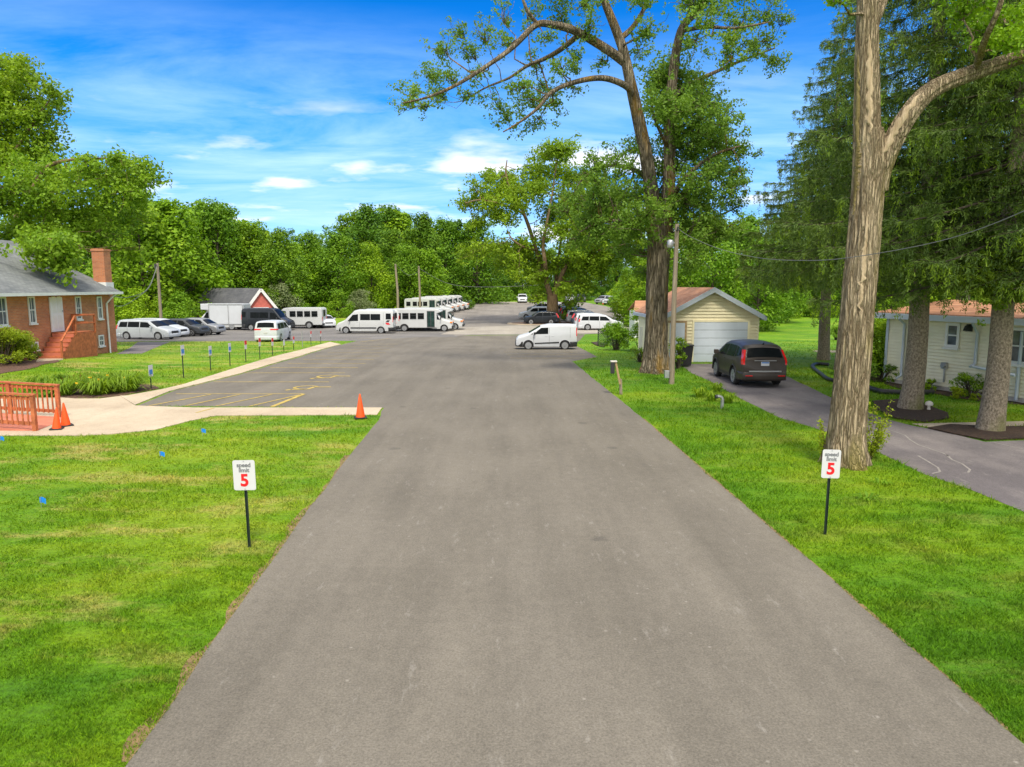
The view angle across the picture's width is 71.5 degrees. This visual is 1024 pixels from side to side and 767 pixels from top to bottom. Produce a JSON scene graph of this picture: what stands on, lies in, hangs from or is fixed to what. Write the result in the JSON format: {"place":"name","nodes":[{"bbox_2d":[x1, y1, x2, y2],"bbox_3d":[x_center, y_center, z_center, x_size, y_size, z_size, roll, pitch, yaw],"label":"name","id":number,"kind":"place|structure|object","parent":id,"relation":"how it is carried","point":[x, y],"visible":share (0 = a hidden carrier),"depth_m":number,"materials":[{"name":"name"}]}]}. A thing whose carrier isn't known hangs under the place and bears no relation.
{"place":"outdoors","nodes":[
{"label":"outdoors","id":0,"kind":"place"},
{"bbox_2d":[117,342,168,353],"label":"path","id":1,"kind":"structure","parent":0,"point":[139,347],"depth_m":49.04,"materials":[{"name":"concrete"}]},
{"bbox_2d":[0,396,381,435],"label":"concrete plaza","id":2,"kind":"structure","parent":0,"point":[107,415],"depth_m":21.84,"materials":[{"name":"beige concrete"}]},
{"bbox_2d":[0,381,61,430],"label":"wooden ramp","id":3,"kind":"structure","parent":2,"relation":"on","point":[10,420],"depth_m":20.41,"materials":[{"name":"orange wood"}]},
{"bbox_2d":[121,342,340,404],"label":"sidewalk","id":4,"kind":"structure","parent":0,"point":[137,398],"depth_m":32.09,"materials":[{"name":"concrete"}]},
{"bbox_2d":[0,0,1013,285],"label":"sky","id":5,"kind":"structure","parent":0,"point":[279,112],"materials":[{"name":"blue"}]},
{"bbox_2d":[0,287,1023,766],"bbox_3d":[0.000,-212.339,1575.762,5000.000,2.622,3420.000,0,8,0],"label":"ground","id":6,"kind":"structure","parent":0,"point":[796,329],"depth_m":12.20,"materials":[{"name":"green plant"}]},
{"bbox_2d":[0,359,59,373],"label":"mulch bed","id":7,"kind":"object","parent":6,"relation":"on","point":[21,366],"visible":0.77,"depth_m":32.54,"materials":[{"name":"brown soil"}]},
{"bbox_2d":[0,324,38,364],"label":"shrub","id":8,"kind":"object","parent":7,"relation":"on","point":[12,333],"visible":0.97,"depth_m":32.75,"materials":[{"name":"green plant"}]},
{"bbox_2d":[0,331,38,362],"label":"shrub","id":9,"kind":"object","parent":7,"relation":"on","point":[22,348],"visible":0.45,"depth_m":33.40,"materials":[{"name":"green plant"}]},
{"bbox_2d":[0,48,76,182],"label":"tall tree","id":10,"kind":"object","parent":6,"relation":"on","point":[25,117],"visible":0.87,"depth_m":53.96,"materials":[{"name":"green plant"}]},
{"bbox_2d":[36,358,62,361],"bbox_3d":[-23.846,-1.267,36.774,1.091,0.289,5.826,-5,9,-31],"label":"stair pad","id":11,"kind":"object","parent":6,"relation":"on","point":[43,359],"visible":0.5,"depth_m":35.49,"materials":[{"name":"concrete"}]},
{"bbox_2d":[40,314,97,358],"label":"entrance stairs","id":12,"kind":"structure","parent":11,"relation":"on","point":[66,344],"depth_m":37.41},
{"bbox_2d":[0,240,122,360],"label":"brick building","id":13,"kind":"structure","parent":6,"relation":"on","point":[41,306],"depth_m":38.50,"materials":[{"name":"brown brick"}]},
{"bbox_2d":[48,296,64,331],"bbox_3d":[-24.208,-3.701,37.851,0.131,1.850,1.065,0,8,0],"label":"door","id":14,"kind":"structure","parent":13,"relation":"in","point":[55,303],"depth_m":37.78,"materials":[{"name":"metal"}]},
{"bbox_2d":[0,142,173,288],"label":"maple tree","id":15,"kind":"object","parent":6,"relation":"on","point":[31,228],"visible":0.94,"depth_m":47.12,"materials":[{"name":"green plant"}]},
{"bbox_2d":[53,384,158,397],"bbox_3d":[-15.281,0.253,26.804,3.635,0.036,4.102,-3,9,-23],"label":"mulch bed","id":16,"kind":"object","parent":6,"relation":"on","point":[78,394],"visible":0.36,"depth_m":25.66,"materials":[{"name":"brown soil"}]},
{"bbox_2d":[18,373,72,389],"bbox_3d":[-17.743,-0.068,27.087,2.101,0.568,2.071,0,8,0],"label":"daylily","id":17,"kind":"object","parent":16,"relation":"on","point":[36,379],"visible":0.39,"depth_m":26.94,"materials":[{"name":"green plant"}]},
{"bbox_2d":[33,377,85,396],"bbox_3d":[-16.237,0.120,25.620,2.198,0.601,2.168,0,8,0],"label":"daylily","id":18,"kind":"object","parent":16,"relation":"on","point":[64,385],"visible":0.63,"depth_m":25.40,"materials":[{"name":"green plant"}]},
{"bbox_2d":[64,374,129,394],"bbox_3d":[-15.041,0.062,25.883,2.221,0.645,2.395,0,8,0],"label":"daylily","id":19,"kind":"object","parent":16,"relation":"on","point":[91,386],"visible":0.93,"depth_m":25.49,"materials":[{"name":"green plant"}]},
{"bbox_2d":[87,370,160,391],"bbox_3d":[-14.537,-0.079,26.633,2.659,0.719,2.488,0,8,0],"label":"daylily","id":20,"kind":"object","parent":16,"relation":"on","point":[134,381],"visible":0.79,"depth_m":26.33,"materials":[{"name":"green plant"}]},
{"bbox_2d":[115,286,155,319],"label":"bush","id":21,"kind":"object","parent":6,"relation":"on","point":[138,311],"visible":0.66,"depth_m":83.95,"materials":[{"name":"green plant"}]},
{"bbox_2d":[79,203,203,320],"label":"broadleaf tree","id":22,"kind":"object","parent":6,"relation":"on","point":[165,269],"visible":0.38,"depth_m":89.43,"materials":[{"name":"green plant"}]},
{"bbox_2d":[114,197,234,316],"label":"broadleaf tree","id":23,"kind":"object","parent":6,"relation":"on","point":[181,222],"visible":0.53,"depth_m":93.59,"materials":[{"name":"green plant"}]},
{"bbox_2d":[155,289,202,318],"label":"bush","id":24,"kind":"object","parent":6,"relation":"on","point":[180,301],"visible":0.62,"depth_m":85.09,"materials":[{"name":"green plant"}]},
{"bbox_2d":[174,195,268,307],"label":"broadleaf tree","id":25,"kind":"object","parent":6,"relation":"on","point":[220,221],"visible":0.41,"depth_m":103.22,"materials":[{"name":"green plant"}]},
{"bbox_2d":[121,455,348,761],"bbox_3d":[-3.548,2.396,11.214,0.246,0.001,10.796,0,8,-3],"label":"soil edge","id":26,"kind":"object","parent":6,"relation":"on","point":[189,661],"visible":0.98,"depth_m":7.49,"materials":[{"name":"brown soil"}]},
{"bbox_2d":[207,221,262,287],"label":"broadleaf tree","id":27,"kind":"object","parent":6,"relation":"on","point":[236,236],"visible":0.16,"depth_m":108.26,"materials":[{"name":"green plant"}]},
{"bbox_2d":[193,288,277,317],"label":"gabled shed","id":28,"kind":"structure","parent":6,"relation":"on","point":[256,297],"depth_m":93.04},
{"bbox_2d":[232,460,255,546],"bbox_3d":[-3.958,1.898,10.624,0.325,1.552,0.056,-1,8,-1],"label":"speed limit sign","id":29,"kind":"object","parent":6,"relation":"on","point":[244,478],"visible":1,"depth_m":10.53,"materials":[{"name":"metal"}]},
{"bbox_2d":[214,219,298,293],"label":"broadleaf tree","id":30,"kind":"object","parent":6,"relation":"on","point":[255,239],"visible":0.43,"depth_m":107.03,"materials":[{"name":"green plant"}]},
{"bbox_2d":[253,226,314,309],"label":"broadleaf tree","id":31,"kind":"object","parent":6,"relation":"on","point":[278,237],"visible":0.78,"depth_m":104.08,"materials":[{"name":"green plant"}]},
{"bbox_2d":[267,282,304,312],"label":"bush","id":32,"kind":"object","parent":6,"relation":"on","point":[283,287],"visible":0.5,"depth_m":102.55,"materials":[{"name":"green plant"}]},
{"bbox_2d":[116,326,456,341],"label":"parking lot","id":33,"kind":"structure","parent":6,"relation":"on","point":[328,333],"depth_m":70.43,"materials":[{"name":"grey asphalt"}]},
{"bbox_2d":[116,319,180,339],"bbox_3d":[-32.643,-4.893,63.855,5.320,1.802,2.440,1,8,9],"label":"minivan","id":34,"kind":"object","parent":33,"relation":"on","point":[142,328],"visible":1,"depth_m":63.03,"materials":[{"name":"paint"}]},
{"bbox_2d":[170,318,209,335],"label":"parked suv","id":35,"kind":"object","parent":33,"relation":"on","point":[193,327],"visible":0.57,"depth_m":68.78,"materials":[{"name":"grey paint"}]},
{"bbox_2d":[187,318,225,334],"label":"parked suv","id":36,"kind":"object","parent":33,"relation":"on","point":[214,327],"visible":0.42,"depth_m":71.57,"materials":[{"name":"silver paint"}]},
{"bbox_2d":[200,303,250,329],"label":"box truck","id":37,"kind":"object","parent":33,"relation":"on","point":[227,315],"visible":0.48,"depth_m":81.31,"materials":[{"name":"white paint"}]},
{"bbox_2d":[241,308,294,329],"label":"passenger van","id":38,"kind":"object","parent":33,"relation":"on","point":[250,317],"visible":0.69,"depth_m":80.75,"materials":[{"name":"paint"}]},
{"bbox_2d":[254,320,290,341],"bbox_3d":[-20.441,-4.575,60.952,2.440,1.802,5.320,-1,8,-4],"label":"minivan","id":39,"kind":"object","parent":33,"relation":"on","point":[275,330],"visible":0.99,"depth_m":58.52,"materials":[{"name":"white paint"}]},
{"bbox_2d":[282,307,326,327],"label":"shuttle bus","id":40,"kind":"object","parent":33,"relation":"on","point":[309,317],"visible":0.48,"depth_m":84.15,"materials":[{"name":"white paint"}]},
{"bbox_2d":[336,309,395,333],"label":"shuttle van","id":41,"kind":"object","parent":33,"relation":"on","point":[380,321],"visible":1,"depth_m":74.41,"materials":[{"name":"white paint"}]},
{"bbox_2d":[392,308,454,331],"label":"shuttle bus","id":42,"kind":"object","parent":33,"relation":"on","point":[421,318],"visible":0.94,"depth_m":78.72,"materials":[{"name":"white paint"}]},
{"bbox_2d":[408,307,464,329],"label":"shuttle bus","id":43,"kind":"object","parent":33,"relation":"on","point":[448,315],"visible":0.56,"depth_m":81.90,"materials":[{"name":"white paint"}]},
{"bbox_2d":[262,240,325,306],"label":"broadleaf tree","id":44,"kind":"object","parent":6,"relation":"on","point":[288,256],"visible":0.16,"depth_m":114.75,"materials":[{"name":"green plant"}]},
{"bbox_2d":[290,229,337,306],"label":"broadleaf tree","id":45,"kind":"object","parent":6,"relation":"on","point":[304,238],"visible":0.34,"depth_m":118.67,"materials":[{"name":"green plant"}]},
{"bbox_2d":[323,288,354,317],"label":"bush","id":46,"kind":"object","parent":6,"relation":"on","point":[336,296],"visible":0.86,"depth_m":105.23,"materials":[{"name":"green plant"}]},
{"bbox_2d":[306,230,375,310],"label":"broadleaf tree","id":47,"kind":"object","parent":6,"relation":"on","point":[338,245],"visible":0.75,"depth_m":115.41,"materials":[{"name":"green plant"}]},
{"bbox_2d":[315,221,366,300],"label":"broadleaf tree","id":48,"kind":"object","parent":6,"relation":"on","point":[329,228],"visible":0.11,"depth_m":138.35,"materials":[{"name":"green plant"}]},
{"bbox_2d":[334,208,382,304],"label":"broadleaf tree","id":49,"kind":"object","parent":6,"relation":"on","point":[350,219],"visible":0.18,"depth_m":136.99,"materials":[{"name":"green plant"}]},
{"bbox_2d":[345,289,376,311],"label":"bush","id":50,"kind":"object","parent":6,"relation":"on","point":[361,301],"visible":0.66,"depth_m":110.75,"materials":[{"name":"green plant"}]},
{"bbox_2d":[342,203,400,297],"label":"broadleaf tree","id":51,"kind":"object","parent":6,"relation":"on","point":[369,216],"visible":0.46,"depth_m":134.55,"materials":[{"name":"green plant"}]},
{"bbox_2d":[346,240,398,308],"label":"broadleaf tree","id":52,"kind":"object","parent":6,"relation":"on","point":[370,249],"visible":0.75,"depth_m":117.87,"materials":[{"name":"green plant"}]},
{"bbox_2d":[365,229,418,307],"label":"broadleaf tree","id":53,"kind":"object","parent":6,"relation":"on","point":[393,238],"visible":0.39,"depth_m":126.44,"materials":[{"name":"green plant"}]},
{"bbox_2d":[363,204,421,276],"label":"broadleaf tree","id":54,"kind":"object","parent":6,"relation":"on","point":[388,210],"visible":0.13,"depth_m":145.07,"materials":[{"name":"green plant"}]},
{"bbox_2d":[372,207,421,293],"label":"broadleaf tree","id":55,"kind":"object","parent":6,"relation":"on","point":[404,225],"visible":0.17,"depth_m":144.41,"materials":[{"name":"green plant"}]},
{"bbox_2d":[382,242,438,308],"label":"broadleaf tree","id":56,"kind":"object","parent":6,"relation":"on","point":[408,252],"visible":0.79,"depth_m":121.41,"materials":[{"name":"green plant"}]},
{"bbox_2d":[399,247,452,304],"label":"broadleaf tree","id":57,"kind":"object","parent":6,"relation":"on","point":[429,258],"visible":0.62,"depth_m":124.06,"materials":[{"name":"green plant"}]},
{"bbox_2d":[404,298,448,307],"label":"shuttle bus","id":58,"kind":"object","parent":6,"relation":"on","point":[425,302],"visible":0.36,"depth_m":110.17,"materials":[{"name":"white paint"}]},
{"bbox_2d":[401,211,457,291],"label":"broadleaf tree","id":59,"kind":"object","parent":6,"relation":"on","point":[421,226],"visible":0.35,"depth_m":136.95,"materials":[{"name":"green plant"}]},
{"bbox_2d":[414,215,480,300],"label":"broadleaf tree","id":60,"kind":"object","parent":6,"relation":"on","point":[442,225],"visible":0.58,"depth_m":139.40,"materials":[{"name":"green plant"}]},
{"bbox_2d":[439,219,474,294],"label":"broadleaf tree","id":61,"kind":"object","parent":6,"relation":"on","point":[458,222],"visible":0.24,"depth_m":145.09,"materials":[{"name":"green plant"}]},
{"bbox_2d":[447,218,513,303],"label":"broadleaf tree","id":62,"kind":"object","parent":6,"relation":"on","point":[477,281],"visible":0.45,"depth_m":144.19,"materials":[{"name":"green plant"}]},
{"bbox_2d":[502,251,540,297],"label":"broadleaf tree","id":63,"kind":"object","parent":6,"relation":"on","point":[519,286],"visible":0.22,"depth_m":163.10,"materials":[{"name":"green plant"}]},
{"bbox_2d":[448,302,627,335],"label":"back lot","id":64,"kind":"structure","parent":6,"relation":"on","point":[486,314],"depth_m":114.27,"materials":[{"name":"grey asphalt"}]},
{"bbox_2d":[507,322,541,324],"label":"kerb island","id":65,"kind":"structure","parent":64,"relation":"on","point":[512,323],"depth_m":91.01,"materials":[{"name":"concrete"}]},
{"bbox_2d":[515,322,572,323],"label":"island turf","id":66,"kind":"structure","parent":65,"relation":"on","point":[539,323],"depth_m":91.83,"materials":[{"name":"green plant"}]},
{"bbox_2d":[448,130,646,322],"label":"leafy tree","id":67,"kind":"object","parent":66,"relation":"on","point":[596,263],"visible":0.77,"depth_m":90.50,"materials":[{"name":"green plant"}]},
{"bbox_2d":[443,325,628,333],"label":"concrete gutter","id":68,"kind":"object","parent":64,"relation":"on","point":[519,329],"visible":0.55,"depth_m":80.75,"materials":[{"name":"beige concrete"}]},
{"bbox_2d":[577,314,622,329],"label":"minivan","id":69,"kind":"object","parent":68,"relation":"on","point":[591,321],"visible":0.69,"depth_m":81.26,"materials":[{"name":"white paint"}]},
{"bbox_2d":[523,311,558,323],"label":"parked suv","id":70,"kind":"object","parent":64,"relation":"on","point":[545,317],"visible":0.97,"depth_m":91.20,"materials":[{"name":"paint"}]},
{"bbox_2d":[386,0,796,374],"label":"cottonwood tree","id":71,"kind":"object","parent":6,"relation":"on","point":[660,211],"visible":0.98,"depth_m":30.50,"materials":[{"name":"green plant"}]},
{"bbox_2d":[599,321,630,349],"bbox_3d":[6.643,-3.054,45.657,1.956,1.980,2.357,-6,10,-37],"label":"shrub","id":72,"kind":"object","parent":6,"relation":"on","point":[615,331],"visible":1,"depth_m":45.30,"materials":[{"name":"green plant"}]},
{"bbox_2d":[609,279,641,320],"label":"bush","id":73,"kind":"object","parent":6,"relation":"on","point":[616,305],"visible":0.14,"depth_m":98.49,"materials":[{"name":"green plant"}]},
{"bbox_2d":[618,284,645,325],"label":"bush","id":74,"kind":"object","parent":6,"relation":"on","point":[639,292],"visible":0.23,"depth_m":87.34,"materials":[{"name":"green plant"}]},
{"bbox_2d":[619,259,671,322],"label":"broadleaf tree","id":75,"kind":"object","parent":6,"relation":"on","point":[635,283],"visible":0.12,"depth_m":90.79,"materials":[{"name":"green plant"}]},
{"bbox_2d":[664,224,678,383],"bbox_3d":[6.283,-2.945,28.122,0.444,6.595,0.364,2,8,15],"label":"utility pole","id":76,"kind":"object","parent":6,"relation":"on","point":[670,373],"visible":0.93,"depth_m":28.08,"materials":[{"name":"brown wood"}]},
{"bbox_2d":[679,211,1023,260],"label":"power line","id":77,"kind":"object","parent":76,"relation":"attached to","point":[874,253],"visible":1,"depth_m":13.40,"materials":[{"name":"black rubber"}]},
{"bbox_2d":[668,336,688,368],"bbox_3d":[7.849,-1.424,33.617,0.983,1.607,0.918,0,8,0],"label":"shrub","id":78,"kind":"object","parent":6,"relation":"on","point":[680,355],"visible":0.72,"depth_m":33.49,"materials":[{"name":"green plant"}]},
{"bbox_2d":[633,287,766,361],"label":"garage","id":79,"kind":"structure","parent":6,"relation":"on","point":[709,320],"depth_m":36.70,"materials":[{"name":"yellow wood"}]},
{"bbox_2d":[693,322,747,361],"bbox_3d":[10.790,-2.143,36.805,2.772,2.056,0.020,0,8,-1],"label":"garage door","id":80,"kind":"structure","parent":79,"relation":"in","point":[708,336],"depth_m":36.75,"materials":[{"name":"white metal"}]},
{"bbox_2d":[668,233,732,292],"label":"broadleaf tree","id":81,"kind":"object","parent":6,"relation":"on","point":[679,279],"visible":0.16,"depth_m":81.73,"materials":[{"name":"green plant"}]},
{"bbox_2d":[681,216,753,304],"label":"broadleaf tree","id":82,"kind":"object","parent":6,"relation":"on","point":[723,262],"visible":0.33,"depth_m":75.57,"materials":[{"name":"green plant"}]},
{"bbox_2d":[696,221,784,328],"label":"broadleaf tree","id":83,"kind":"object","parent":6,"relation":"on","point":[741,238],"visible":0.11,"depth_m":83.43,"materials":[{"name":"green plant"}]},
{"bbox_2d":[725,232,794,330],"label":"broadleaf tree","id":84,"kind":"object","parent":6,"relation":"on","point":[770,297],"visible":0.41,"depth_m":78.28,"materials":[{"name":"green plant"}]},
{"bbox_2d":[750,242,811,322],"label":"broadleaf tree","id":85,"kind":"object","parent":6,"relation":"on","point":[797,303],"visible":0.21,"depth_m":93.79,"materials":[{"name":"green plant"}]},
{"bbox_2d":[734,16,904,359],"bbox_3d":[16.644,-9.763,36.845,9.422,17.775,9.636,7,10,40],"label":"spruce tree","id":86,"kind":"object","parent":6,"relation":"on","point":[823,352],"visible":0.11,"depth_m":37.38,"materials":[{"name":"green plant"}]},
{"bbox_2d":[643,418,1011,732],"bbox_3d":[4.144,2.055,13.697,0.067,0.001,15.019,0,8,-2],"label":"soil edge","id":87,"kind":"object","parent":6,"relation":"on","point":[874,615],"visible":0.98,"depth_m":8.95,"materials":[{"name":"brown soil"}]},
{"bbox_2d":[821,449,840,534],"bbox_3d":[4.962,1.808,11.161,0.275,1.585,0.056,1,8,6],"label":"speed limit sign","id":88,"kind":"object","parent":6,"relation":"on","point":[831,460],"visible":1,"depth_m":11.07,"materials":[{"name":"metal"}]},
{"bbox_2d":[732,0,951,369],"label":"spruce tree","id":89,"kind":"object","parent":6,"relation":"on","point":[823,98],"visible":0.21,"depth_m":31.74,"materials":[{"name":"green plant"}]},
{"bbox_2d":[873,399,948,421],"bbox_3d":[12.539,0.815,22.503,1.948,0.030,4.372,1,8,11],"label":"mulch bed","id":90,"kind":"object","parent":6,"relation":"on","point":[925,414],"visible":0.8,"depth_m":21.84,"materials":[{"name":"brown soil"}]},
{"bbox_2d":[747,0,1023,409],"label":"spruce tree","id":91,"kind":"object","parent":90,"relation":"on","point":[911,396],"visible":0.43,"depth_m":21.21,"materials":[{"name":"green plant"}]},
{"bbox_2d":[806,0,1023,430],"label":"spruce tree","id":92,"kind":"object","parent":6,"relation":"on","point":[1002,273],"visible":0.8,"depth_m":18.51,"materials":[{"name":"green plant"}]},
{"bbox_2d":[815,0,1023,470],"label":"deciduous tree","id":93,"kind":"object","parent":6,"relation":"on","point":[876,148],"visible":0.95,"depth_m":14.63,"materials":[{"name":"beige plant"}]},
{"bbox_2d":[874,300,1023,402],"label":"cream house","id":94,"kind":"structure","parent":6,"relation":"on","point":[958,340],"depth_m":26.13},
{"bbox_2d":[942,323,960,349],"bbox_3d":[16.175,-1.730,26.098,0.215,0.974,0.647,-2,8,-17],"label":"window","id":95,"kind":"structure","parent":94,"relation":"in","point":[952,332],"depth_m":26.08,"materials":[{"name":"clear glass"}]},
{"bbox_2d":[1011,327,1023,367],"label":"window","id":96,"kind":"structure","parent":94,"relation":"in","point":[1016,331],"depth_m":23.87,"materials":[{"name":"clear glass"}]},
{"bbox_2d":[884,380,1023,404],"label":"mulch bed","id":97,"kind":"object","parent":6,"relation":"on","point":[945,393],"visible":0.19,"depth_m":25.90,"materials":[{"name":"brown soil"}]},
{"bbox_2d":[872,318,886,377],"bbox_3d":[15.789,-1.531,30.306,3.290,2.723,3.102,0,8,0],"label":"shrub","id":98,"kind":"object","parent":97,"relation":"on","point":[878,350],"visible":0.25,"depth_m":29.55,"materials":[{"name":"green plant"}]},
{"bbox_2d":[870,361,896,381],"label":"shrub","id":99,"kind":"object","parent":97,"relation":"on","point":[875,378],"visible":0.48,"depth_m":28.88,"materials":[{"name":"green plant"}]},
{"bbox_2d":[948,372,983,396],"bbox_3d":[16.231,0.066,25.100,1.499,0.977,1.226,0,8,0],"label":"shrub","id":100,"kind":"object","parent":97,"relation":"on","point":[965,378],"visible":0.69,"depth_m":25.11,"materials":[{"name":"green plant"}]},
{"bbox_2d":[928,424,1023,439],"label":"mulch bed","id":101,"kind":"object","parent":6,"relation":"on","point":[1010,432],"visible":0.84,"depth_m":18.99,"materials":[{"name":"brown soil"}]},
{"bbox_2d":[125,334,1023,766],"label":"road","id":102,"kind":"structure","parent":0,"point":[499,552],"depth_m":8.43,"materials":[{"name":"grey asphalt"}]},
{"bbox_2d":[515,323,576,348],"bbox_3d":[2.278,-3.150,47.366,4.140,1.680,2.130,0,8,0],"label":"cargo van","id":103,"kind":"object","parent":102,"relation":"on","point":[563,335],"visible":1,"depth_m":46.55,"materials":[{"name":"white paint"}]},
{"bbox_2d":[684,364,1023,510],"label":"driveway","id":104,"kind":"structure","parent":0,"point":[997,471],"depth_m":17.52,"materials":[{"name":"grey asphalt"}]},
{"bbox_2d":[712,339,786,384],"bbox_3d":[9.750,-0.993,29.500,2.285,1.744,4.640,0,8,1],"label":"parked suv","id":105,"kind":"object","parent":104,"relation":"on","point":[737,361],"visible":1,"depth_m":27.46,"materials":[{"name":"brown paint"}]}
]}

